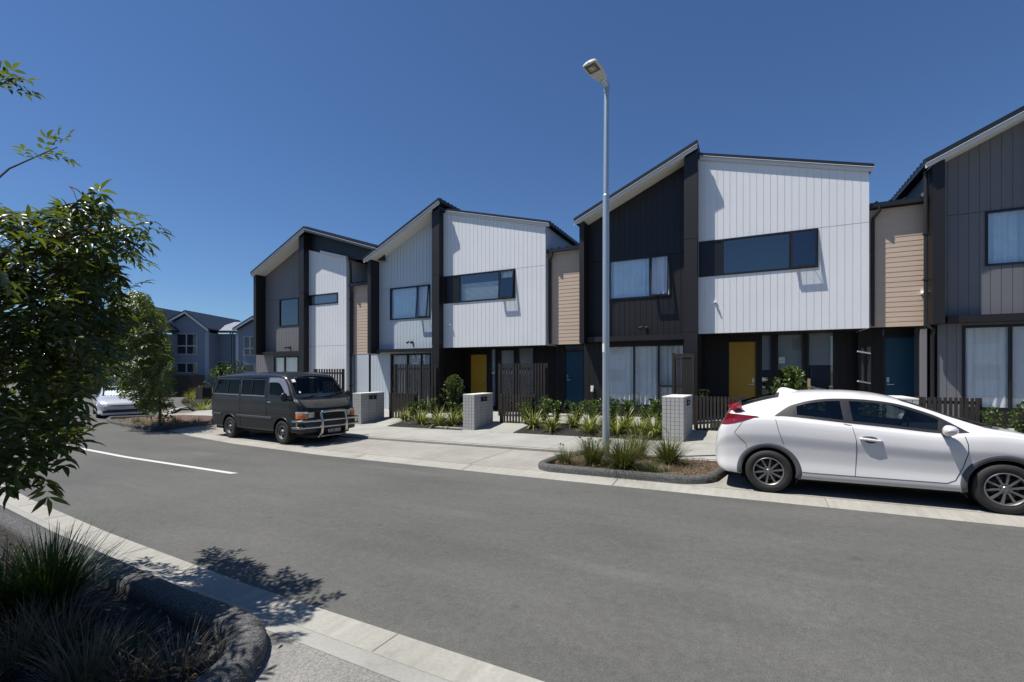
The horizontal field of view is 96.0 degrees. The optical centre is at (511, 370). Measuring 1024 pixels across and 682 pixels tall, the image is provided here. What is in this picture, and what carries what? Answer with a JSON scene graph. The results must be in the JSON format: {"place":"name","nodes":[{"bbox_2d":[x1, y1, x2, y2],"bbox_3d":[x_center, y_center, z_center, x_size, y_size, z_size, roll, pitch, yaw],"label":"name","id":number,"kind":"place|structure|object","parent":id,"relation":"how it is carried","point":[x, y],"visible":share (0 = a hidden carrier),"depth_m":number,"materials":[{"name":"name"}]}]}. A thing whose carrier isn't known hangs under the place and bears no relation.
{"place":"outdoors","nodes":[
{"label":"outdoors","id":0,"kind":"place"},
{"bbox_2d":[0,383,190,408],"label":"side road","id":1,"kind":"structure","parent":0,"point":[17,394],"depth_m":38.04,"materials":[{"name":"asphalt"}]},
{"bbox_2d":[107,307,217,395],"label":"grey house","id":2,"kind":"structure","parent":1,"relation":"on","point":[173,338],"depth_m":41.69,"materials":[{"name":"grey wood"}]},
{"bbox_2d":[171,375,204,396],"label":"board fence","id":3,"kind":"object","parent":1,"relation":"on","point":[185,383],"visible":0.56,"depth_m":40.50,"materials":[{"name":"wood"}]},
{"bbox_2d":[168,310,240,393],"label":"grey house","id":4,"kind":"structure","parent":1,"relation":"on","point":[202,350],"depth_m":42.00,"materials":[{"name":"grey wood"}]},
{"bbox_2d":[175,334,196,354],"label":"window","id":5,"kind":"structure","parent":4,"relation":"in","point":[187,343],"depth_m":41.96,"materials":[{"name":"grey"}]},
{"bbox_2d":[178,363,196,372],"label":"window","id":6,"kind":"structure","parent":4,"relation":"in","point":[183,367],"depth_m":41.96,"materials":[{"name":"grey"}]},
{"bbox_2d":[232,316,255,373],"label":"grey house","id":7,"kind":"structure","parent":1,"relation":"on","point":[245,356],"depth_m":41.96,"materials":[{"name":"grey wood"}]},
{"bbox_2d":[244,336,255,355],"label":"window","id":8,"kind":"structure","parent":7,"relation":"in","point":[248,340],"depth_m":41.96,"materials":[{"name":"grey"}]},
{"bbox_2d":[0,528,224,681],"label":"mulch bed","id":9,"kind":"object","parent":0,"point":[127,600],"visible":0.24,"depth_m":3.24,"materials":[{"name":"soil"}]},
{"bbox_2d":[0,586,95,651],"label":"grass clump","id":10,"kind":"object","parent":9,"relation":"on","point":[41,609],"visible":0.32,"depth_m":3.23,"materials":[{"name":"plant"}]},
{"bbox_2d":[0,602,99,681],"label":"grass clump","id":11,"kind":"object","parent":9,"relation":"on","point":[16,654],"visible":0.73,"depth_m":2.88,"materials":[{"name":"plant"}]},
{"bbox_2d":[0,535,100,620],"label":"grass clump","id":12,"kind":"object","parent":9,"relation":"on","point":[3,592],"visible":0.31,"depth_m":3.49,"materials":[{"name":"plant"}]},
{"bbox_2d":[0,584,136,680],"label":"grass clump","id":13,"kind":"object","parent":9,"relation":"on","point":[86,622],"visible":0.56,"depth_m":3.08,"materials":[{"name":"plant"}]},
{"bbox_2d":[0,517,160,638],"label":"grass clump","id":14,"kind":"object","parent":9,"relation":"on","point":[65,578],"visible":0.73,"depth_m":3.52,"materials":[{"name":"plant"}]},
{"bbox_2d":[10,606,164,681],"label":"grass clump","id":15,"kind":"object","parent":9,"relation":"on","point":[83,670],"visible":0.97,"depth_m":2.70,"materials":[{"name":"plant"}]},
{"bbox_2d":[78,615,173,658],"bbox_3d":[-2.546,1.753,3.014,0.582,0.236,0.532,0,0,27],"label":"grass clump","id":16,"kind":"object","parent":9,"relation":"on","point":[127,634],"visible":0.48,"depth_m":3.07,"materials":[{"name":"green plant"}]},
{"bbox_2d":[81,630,192,681],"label":"grass clump","id":17,"kind":"object","parent":9,"relation":"on","point":[117,675],"visible":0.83,"depth_m":2.75,"materials":[{"name":"plant"}]},
{"bbox_2d":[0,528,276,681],"bbox_3d":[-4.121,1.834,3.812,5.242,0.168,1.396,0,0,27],"label":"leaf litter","id":18,"kind":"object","parent":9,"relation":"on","point":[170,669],"visible":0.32,"depth_m":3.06,"materials":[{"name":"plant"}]},
{"bbox_2d":[101,613,236,681],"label":"grass clump","id":19,"kind":"object","parent":9,"relation":"on","point":[182,661],"visible":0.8,"depth_m":2.83,"materials":[{"name":"plant"}]},
{"bbox_2d":[176,634,267,678],"bbox_3d":[-1.759,1.769,2.711,0.482,0.256,0.538,0,0,27],"label":"grass clump","id":20,"kind":"object","parent":9,"relation":"on","point":[219,656],"visible":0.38,"depth_m":2.83,"materials":[{"name":"plant"}]},
{"bbox_2d":[109,415,211,426],"bbox_3d":[-14.382,2.076,19.776,6.789,0.123,3.912,0,0,27],"label":"mulch bed","id":21,"kind":"object","parent":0,"point":[205,417],"visible":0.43,"depth_m":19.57,"materials":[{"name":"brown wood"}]},
{"bbox_2d":[100,289,178,425],"bbox_3d":[-13.760,-0.444,16.962,2.463,5.212,5.741,0,0,-37],"label":"young tree","id":22,"kind":"object","parent":21,"relation":"on","point":[152,353],"visible":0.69,"depth_m":16.20,"materials":[{"name":"green plant"}]},
{"bbox_2d":[0,499,449,681],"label":"curb","id":23,"kind":"object","parent":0,"point":[386,667],"visible":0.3,"depth_m":3.20,"materials":[{"name":"concrete"}]},
{"bbox_2d":[189,628,397,681],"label":"footpath","id":24,"kind":"structure","parent":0,"point":[288,660],"depth_m":2.88,"materials":[{"name":"concrete"}]},
{"bbox_2d":[195,410,715,459],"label":"pavement","id":25,"kind":"structure","parent":0,"point":[539,441],"depth_m":12.81,"materials":[{"name":"concrete"}]},
{"bbox_2d":[192,411,716,460],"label":"pavement kerb","id":26,"kind":"structure","parent":25,"relation":"on","point":[462,444],"depth_m":11.97,"materials":[{"name":"concrete"}]},
{"bbox_2d":[7,376,1015,515],"bbox_3d":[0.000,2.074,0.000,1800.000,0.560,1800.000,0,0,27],"label":"ground","id":27,"kind":"structure","parent":0,"point":[183,410],"depth_m":13.04,"materials":[{"name":"concrete"}]},
{"bbox_2d":[0,60,173,515],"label":"street tree","id":28,"kind":"object","parent":27,"relation":"on","point":[83,280],"visible":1,"depth_m":3.36,"materials":[{"name":"green plant"}]},
{"bbox_2d":[0,505,267,681],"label":"kerb","id":29,"kind":"structure","parent":27,"relation":"on","point":[179,603],"depth_m":3.41,"materials":[{"name":"concrete"}]},
{"bbox_2d":[106,415,210,430],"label":"kerb","id":30,"kind":"structure","parent":27,"relation":"on","point":[155,428],"depth_m":17.28,"materials":[{"name":"concrete"}]},
{"bbox_2d":[181,398,211,410],"bbox_3d":[-21.214,2.178,31.426,2.492,0.067,18.801,0,0,-33],"label":"garden bed","id":31,"kind":"object","parent":27,"relation":"on","point":[189,405],"visible":0.38,"depth_m":30.46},
{"bbox_2d":[196,387,211,398],"bbox_3d":[-23.801,1.742,35.582,0.900,0.945,0.700,0,0,27],"label":"planter box","id":32,"kind":"object","parent":31,"relation":"on","point":[203,392],"visible":0.87,"depth_m":35.33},
{"bbox_2d":[204,363,238,386],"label":"leafy shrub","id":33,"kind":"object","parent":31,"relation":"on","point":[216,369],"visible":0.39,"depth_m":27.13,"materials":[{"name":"green plant"}]},
{"bbox_2d":[538,451,730,487],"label":"kerb","id":34,"kind":"structure","parent":27,"relation":"on","point":[545,465],"depth_m":8.01,"materials":[{"name":"concrete"}]},
{"bbox_2d":[0,0,1023,371],"label":"sky","id":35,"kind":"structure","parent":0,"point":[239,126],"materials":[{"name":"blue"}]},
{"bbox_2d":[3,397,1023,681],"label":"road","id":36,"kind":"structure","parent":0,"point":[553,581],"depth_m":4.48,"materials":[{"name":"asphalt"}]},
{"bbox_2d":[93,386,143,417],"bbox_3d":[-19.833,1.508,23.195,2.025,1.505,4.522,0,0,-45],"label":"parked car","id":37,"kind":"object","parent":36,"relation":"on","point":[109,402],"visible":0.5,"depth_m":21.70,"materials":[{"name":"silver metal"}]},
{"bbox_2d":[46,441,234,473],"bbox_3d":[-9.990,2.033,11.402,10.858,0.160,0.239,0,0,30],"label":"road centre line","id":38,"kind":"object","parent":36,"relation":"on","point":[158,461],"visible":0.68,"depth_m":10.02,"materials":[{"name":"white paint"}]},
{"bbox_2d":[0,484,543,681],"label":"gutter","id":39,"kind":"object","parent":36,"relation":"on","point":[446,664],"visible":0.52,"depth_m":3.62,"materials":[{"name":"concrete"}]},
{"bbox_2d":[163,406,1023,527],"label":"gutter","id":40,"kind":"object","parent":36,"relation":"on","point":[962,516],"visible":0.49,"depth_m":7.35,"materials":[{"name":"concrete"}]},
{"bbox_2d":[168,412,1023,515],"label":"parking bay","id":41,"kind":"object","parent":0,"point":[512,458],"visible":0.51,"depth_m":9.82,"materials":[{"name":"concrete"}]},
{"bbox_2d":[211,372,358,443],"bbox_3d":[-7.098,1.065,14.117,5.384,2.085,2.179,-1,-1,33],"label":"parked van","id":42,"kind":"object","parent":41,"relation":"on","point":[286,407],"visible":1,"depth_m":13.14,"materials":[{"name":"paint"}]},
{"bbox_2d":[716,387,1023,513],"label":"parked car","id":43,"kind":"object","parent":41,"relation":"on","point":[781,438],"visible":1,"depth_m":6.49,"materials":[{"name":"white paint"}]},
{"bbox_2d":[188,409,1013,443],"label":"front yard path","id":44,"kind":"structure","parent":0,"point":[696,436],"depth_m":15.06,"materials":[{"name":"concrete"}]},
{"bbox_2d":[250,226,384,403],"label":"townhouse","id":45,"kind":"structure","parent":44,"relation":"on","point":[309,299],"depth_m":22.09,"materials":[{"name":"grey metal"}]},
{"bbox_2d":[274,356,297,377],"bbox_3d":[-11.315,0.589,23.868,1.873,2.665,0.922,0,0,27],"label":"sliding window","id":46,"kind":"structure","parent":45,"relation":"in","point":[281,363],"depth_m":23.57,"materials":[{"name":"black"}]},
{"bbox_2d":[279,298,298,326],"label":"window","id":47,"kind":"structure","parent":45,"relation":"in","point":[288,308],"depth_m":24.00,"materials":[{"name":"black"}]},
{"bbox_2d":[309,292,337,305],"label":"window","id":48,"kind":"structure","parent":45,"relation":"in","point":[328,298],"depth_m":21.97,"materials":[{"name":"black"}]},
{"bbox_2d":[314,369,344,391],"bbox_3d":[-8.236,0.894,20.647,1.865,1.979,0.156,0,0,27],"label":"privacy screen","id":49,"kind":"object","parent":44,"relation":"on","point":[335,372],"visible":0.35,"depth_m":20.29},
{"bbox_2d":[353,392,383,425],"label":"letterbox pillar","id":50,"kind":"structure","parent":44,"relation":"on","point":[368,406],"depth_m":17.21,"materials":[{"name":"grey"}]},
{"bbox_2d":[389,392,417,418],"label":"picket gate","id":51,"kind":"structure","parent":44,"relation":"on","point":[401,399],"depth_m":17.64,"materials":[{"name":"wood"}]},
{"bbox_2d":[394,364,439,412],"bbox_3d":[-3.932,0.752,18.791,2.288,2.073,0.156,0,0,27],"label":"privacy screen","id":52,"kind":"object","parent":44,"relation":"on","point":[414,368],"visible":0.7,"depth_m":18.67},
{"bbox_2d":[388,417,462,429],"bbox_3d":[-2.649,1.827,16.215,3.104,0.209,1.610,0,0,27],"label":"garden bed","id":53,"kind":"object","parent":44,"relation":"on","point":[409,422],"visible":0.53,"depth_m":15.95,"materials":[{"name":"soil"}]},
{"bbox_2d":[420,404,451,428],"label":"flax clump","id":54,"kind":"object","parent":53,"relation":"on","point":[437,419],"visible":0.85,"depth_m":15.54,"materials":[{"name":"plant"}]},
{"bbox_2d":[440,374,464,415],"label":"leafy shrub","id":55,"kind":"object","parent":53,"relation":"on","point":[453,392],"visible":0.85,"depth_m":16.58,"materials":[{"name":"green plant"}]},
{"bbox_2d":[363,198,583,412],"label":"townhouse","id":56,"kind":"structure","parent":44,"relation":"on","point":[471,299],"depth_m":18.46,"materials":[{"name":"white wood"}]},
{"bbox_2d":[390,284,429,319],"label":"window","id":57,"kind":"structure","parent":56,"relation":"in","point":[410,302],"depth_m":19.95,"materials":[{"name":"black"}]},
{"bbox_2d":[390,353,430,405],"bbox_3d":[-4.176,0.433,20.230,2.200,2.357,0.922,0,0,27],"label":"sliding window","id":58,"kind":"structure","parent":56,"relation":"in","point":[417,358],"depth_m":19.91,"materials":[{"name":"black"}]},
{"bbox_2d":[469,353,487,393],"bbox_3d":[-1.414,0.441,19.716,0.906,2.374,0.130,0,0,27],"label":"front door","id":59,"kind":"structure","parent":56,"relation":"in","point":[478,363],"depth_m":19.73,"materials":[{"name":"yellow paint"}]},
{"bbox_2d":[444,268,514,303],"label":"window","id":60,"kind":"structure","parent":56,"relation":"in","point":[498,284],"depth_m":18.39,"materials":[{"name":"black"}]},
{"bbox_2d":[490,348,495,406],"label":"porch window","id":61,"kind":"structure","parent":56,"relation":"in","point":[493,350],"depth_m":19.46,"materials":[{"name":"black"}]},
{"bbox_2d":[499,349,514,407],"bbox_3d":[0.069,0.310,19.593,0.729,2.416,1.222,0,0,27],"label":"porch window","id":62,"kind":"structure","parent":56,"relation":"in","point":[506,356],"depth_m":19.21,"materials":[{"name":"black"}]},
{"bbox_2d":[517,347,533,407],"bbox_3d":[0.825,0.277,19.208,0.757,2.482,1.222,0,0,27],"label":"porch window","id":63,"kind":"structure","parent":56,"relation":"in","point":[524,355],"depth_m":18.83,"materials":[{"name":"black"}]},
{"bbox_2d":[564,350,583,407],"bbox_3d":[2.361,0.307,17.400,0.829,2.154,0.130,0,0,27],"label":"side door","id":64,"kind":"structure","parent":56,"relation":"in","point":[573,360],"depth_m":17.41,"materials":[{"name":"blue paint"}]},
{"bbox_2d":[463,393,492,431],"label":"letterbox pillar","id":65,"kind":"structure","parent":44,"relation":"on","point":[477,410],"depth_m":14.85,"materials":[{"name":"grey"}]},
{"bbox_2d":[500,394,535,423],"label":"picket gate","id":66,"kind":"structure","parent":44,"relation":"on","point":[532,398],"depth_m":15.45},
{"bbox_2d":[498,363,547,415],"bbox_3d":[0.372,0.721,16.598,1.967,2.001,0.156,0,0,27],"label":"privacy screen","id":67,"kind":"object","parent":44,"relation":"on","point":[512,369],"visible":0.66,"depth_m":16.49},
{"bbox_2d":[513,422,661,439],"bbox_3d":[2.317,1.749,13.685,4.327,0.226,1.610,0,0,27],"label":"garden bed","id":68,"kind":"object","parent":44,"relation":"on","point":[564,430],"visible":0.43,"depth_m":13.58,"materials":[{"name":"soil"}]},
{"bbox_2d":[510,400,546,430],"bbox_3d":[0.612,1.438,14.490,1.593,1.057,1.525,0,0,41],"label":"flax clump","id":69,"kind":"object","parent":68,"relation":"on","point":[531,422],"visible":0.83,"depth_m":14.37,"materials":[{"name":"plant"}]},
{"bbox_2d":[535,397,551,423],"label":"garden shrub","id":70,"kind":"object","parent":68,"relation":"on","point":[545,409],"visible":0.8,"depth_m":14.86,"materials":[{"name":"green plant"}]},
{"bbox_2d":[533,409,569,431],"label":"flax clump","id":71,"kind":"object","parent":68,"relation":"on","point":[551,425],"visible":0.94,"depth_m":13.74,"materials":[{"name":"plant"}]},
{"bbox_2d":[549,400,567,424],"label":"garden shrub","id":72,"kind":"object","parent":68,"relation":"on","point":[557,412],"visible":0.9,"depth_m":14.47,"materials":[{"name":"green plant"}]},
{"bbox_2d":[557,408,586,429],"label":"flax clump","id":73,"kind":"object","parent":68,"relation":"on","point":[571,421],"visible":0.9,"depth_m":14.07,"materials":[{"name":"plant"}]},
{"bbox_2d":[568,400,586,424],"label":"garden shrub","id":74,"kind":"object","parent":68,"relation":"on","point":[573,405],"visible":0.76,"depth_m":14.31,"materials":[{"name":"green plant"}]},
{"bbox_2d":[574,410,601,433],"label":"flax clump","id":75,"kind":"object","parent":68,"relation":"on","point":[588,427],"visible":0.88,"depth_m":13.17,"materials":[{"name":"plant"}]},
{"bbox_2d":[581,398,601,423],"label":"garden shrub","id":76,"kind":"object","parent":68,"relation":"on","point":[595,408],"visible":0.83,"depth_m":14.16,"materials":[{"name":"green plant"}]},
{"bbox_2d":[597,411,632,438],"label":"flax clump","id":77,"kind":"object","parent":68,"relation":"on","point":[616,429],"visible":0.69,"depth_m":12.75,"materials":[{"name":"plant"}]},
{"bbox_2d":[609,397,624,423],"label":"garden shrub","id":78,"kind":"object","parent":68,"relation":"on","point":[613,408],"visible":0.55,"depth_m":13.71,"materials":[{"name":"green plant"}]},
{"bbox_2d":[610,405,641,430],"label":"flax clump","id":79,"kind":"object","parent":68,"relation":"on","point":[624,422],"visible":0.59,"depth_m":13.03,"materials":[{"name":"plant"}]},
{"bbox_2d":[623,400,636,424],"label":"garden shrub","id":80,"kind":"object","parent":68,"relation":"on","point":[627,404],"visible":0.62,"depth_m":13.57,"materials":[{"name":"green plant"}]},
{"bbox_2d":[621,414,652,437],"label":"flax clump","id":81,"kind":"object","parent":68,"relation":"on","point":[641,426],"visible":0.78,"depth_m":12.41,"materials":[{"name":"plant"}]},
{"bbox_2d":[635,401,653,428],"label":"garden shrub","id":82,"kind":"object","parent":68,"relation":"on","point":[642,410],"visible":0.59,"depth_m":13.23,"materials":[{"name":"green plant"}]},
{"bbox_2d":[633,412,661,437],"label":"flax clump","id":83,"kind":"object","parent":68,"relation":"on","point":[653,427],"visible":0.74,"depth_m":12.27,"materials":[{"name":"plant"}]},
{"bbox_2d":[648,398,661,424],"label":"garden shrub","id":84,"kind":"object","parent":68,"relation":"on","point":[656,402],"visible":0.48,"depth_m":12.89,"materials":[{"name":"green plant"}]},
{"bbox_2d":[662,394,692,441],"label":"letterbox pillar","id":85,"kind":"structure","parent":44,"relation":"on","point":[677,413],"depth_m":11.91,"materials":[{"name":"grey"}]},
{"bbox_2d":[672,353,693,424],"bbox_3d":[5.125,0.552,13.792,0.621,2.191,0.090,0,0,27],"label":"privacy screen","id":86,"kind":"object","parent":44,"relation":"on","point":[682,375],"visible":0.69,"depth_m":13.77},
{"bbox_2d":[712,421,720,428],"bbox_3d":[7.207,1.544,12.714,3.100,0.174,1.200,0,0,27],"label":"garden bed","id":87,"kind":"object","parent":44,"relation":"on","point":[716,424],"visible":0.05,"depth_m":13.25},
{"bbox_2d":[771,364,816,392],"bbox_3d":[7.591,0.697,12.383,1.175,1.765,1.184,0,0,27],"label":"leafy shrub","id":88,"kind":"object","parent":87,"relation":"on","point":[790,377],"visible":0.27,"depth_m":12.29,"materials":[{"name":"green plant"}]},
{"bbox_2d":[574,140,930,418],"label":"townhouse","id":89,"kind":"structure","parent":44,"relation":"on","point":[738,276],"depth_m":14.10,"materials":[{"name":"white wood"}]},
{"bbox_2d":[609,254,670,299],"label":"window","id":90,"kind":"structure","parent":89,"relation":"in","point":[647,276],"depth_m":15.47,"materials":[{"name":"blue"}]},
{"bbox_2d":[609,344,683,406],"bbox_3d":[4.389,0.151,15.450,2.679,2.062,0.182,0,0,27],"label":"sliding window","id":91,"kind":"structure","parent":89,"relation":"in","point":[639,373],"depth_m":15.51,"materials":[{"name":"black"}]},
{"bbox_2d":[727,340,756,411],"bbox_3d":[7.565,0.243,15.141,0.881,2.489,0.130,0,0,27],"label":"front door","id":92,"kind":"structure","parent":89,"relation":"in","point":[741,354],"depth_m":15.14,"materials":[{"name":"yellow paint"}]},
{"bbox_2d":[699,228,817,276],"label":"window","id":93,"kind":"structure","parent":89,"relation":"in","point":[797,249],"depth_m":14.15,"materials":[{"name":"black"}]},
{"bbox_2d":[760,335,771,394],"bbox_3d":[8.434,0.093,15.331,0.331,2.568,1.222,0,0,27],"label":"porch window","id":94,"kind":"structure","parent":89,"relation":"in","point":[765,340],"depth_m":14.89,"materials":[{"name":"black"}]},
{"bbox_2d":[776,334,803,391],"bbox_3d":[9.019,0.093,15.033,0.754,2.568,1.222,0,0,27],"label":"porch window","id":95,"kind":"structure","parent":89,"relation":"in","point":[789,346],"depth_m":14.61,"materials":[{"name":"black"}]},
{"bbox_2d":[807,333,834,389],"bbox_3d":[9.743,0.077,14.664,0.723,2.601,1.222,0,0,27],"label":"porch window","id":96,"kind":"structure","parent":89,"relation":"in","point":[820,346],"depth_m":14.28,"materials":[{"name":"black"}]},
{"bbox_2d":[882,336,914,397],"bbox_3d":[11.011,0.223,12.992,0.926,2.415,0.130,0,0,27],"label":"side door","id":97,"kind":"structure","parent":89,"relation":"in","point":[897,351],"depth_m":13.04,"materials":[{"name":"blue paint"}]},
{"bbox_2d":[857,347,870,391],"bbox_3d":[9.394,0.403,12.353,0.405,2.097,0.177,0,0,-9],"label":"shelf screen","id":98,"kind":"object","parent":44,"relation":"on","point":[868,352],"visible":0.66,"depth_m":12.33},
{"bbox_2d":[917,397,981,422],"bbox_3d":[9.807,1.184,10.332,1.082,1.188,0.156,0,0,27],"label":"picket fence","id":99,"kind":"object","parent":44,"relation":"on","point":[977,402],"visible":0.37,"depth_m":10.21,"materials":[{"name":"wood"}]},
{"bbox_2d":[882,106,1023,428],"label":"townhouse","id":100,"kind":"structure","parent":44,"relation":"on","point":[969,188],"depth_m":11.57,"materials":[{"name":"grey wood"}]},
{"bbox_2d":[962,324,1023,410],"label":"sliding window","id":101,"kind":"structure","parent":100,"relation":"in","point":[992,355],"depth_m":11.56,"materials":[{"name":"black"}]},
{"bbox_2d":[985,207,1023,265],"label":"window","id":102,"kind":"structure","parent":100,"relation":"in","point":[1004,228],"depth_m":11.44,"materials":[{"name":"blue"}]},
{"bbox_2d":[553,451,718,481],"bbox_3d":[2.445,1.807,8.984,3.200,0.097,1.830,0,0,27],"label":"mulch bed","id":103,"kind":"object","parent":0,"point":[679,466],"visible":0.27,"depth_m":8.71,"materials":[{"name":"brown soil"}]},
{"bbox_2d":[551,444,577,464],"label":"grass tussock","id":104,"kind":"object","parent":103,"relation":"on","point":[566,455],"depth_m":9.14,"materials":[{"name":"plant"}]},
{"bbox_2d":[562,429,616,467],"bbox_3d":[1.595,1.599,8.953,1.490,1.017,1.483,0,0,27],"label":"grass tussock","id":105,"kind":"object","parent":103,"relation":"on","point":[594,455],"depth_m":8.83,"materials":[{"name":"plant"}]},
{"bbox_2d":[583,59,609,457],"bbox_3d":[1.762,-2.103,9.356,0.340,8.064,0.785,0,0,42],"label":"street lamp","id":106,"kind":"object","parent":103,"relation":"on","point":[593,68],"visible":0.98,"depth_m":9.55,"materials":[{"name":"metal"}]},
{"bbox_2d":[589,428,658,478],"bbox_3d":[2.015,1.574,8.473,1.500,1.020,1.537,0,0,27],"label":"grass tussock","id":107,"kind":"object","parent":103,"relation":"on","point":[623,458],"depth_m":8.36,"materials":[{"name":"plant"}]},
{"bbox_2d":[610,425,669,460],"bbox_3d":[2.585,1.536,9.521,1.400,0.936,1.434,0,0,27],"label":"grass tussock","id":108,"kind":"object","parent":103,"relation":"on","point":[643,445],"depth_m":9.52,"materials":[{"name":"plant"}]},
{"bbox_2d":[639,426,708,463],"bbox_3d":[3.053,1.518,8.890,1.410,0.859,1.511,0,0,27],"label":"grass tussock","id":109,"kind":"object","parent":103,"relation":"on","point":[669,453],"depth_m":8.79,"materials":[{"name":"plant"}]},
{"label":"garden bed","id":110,"kind":"structure","parent":0,"visible":0},
{"bbox_2d":[977,407,1012,429],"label":"leafy shrub","id":111,"kind":"object","parent":110,"relation":"on","point":[986,417],"visible":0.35,"depth_m":9.64,"materials":[{"name":"green plant"}]},
{"bbox_2d":[1006,401,1023,432],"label":"leafy shrub","id":112,"kind":"object","parent":110,"relation":"on","point":[1019,427],"visible":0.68,"depth_m":9.48,"materials":[{"name":"green plant"}]},
{"bbox_3d":[6.261,1.203,12.466,0.120,1.076,0.120,0,0,27],"label":"gate post","id":113,"kind":"object","parent":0,"visible":0},
{"bbox_2d":[694,396,741,430],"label":"picket gate","id":114,"kind":"structure","parent":113,"relation":"attached to","point":[725,400],"depth_m":12.80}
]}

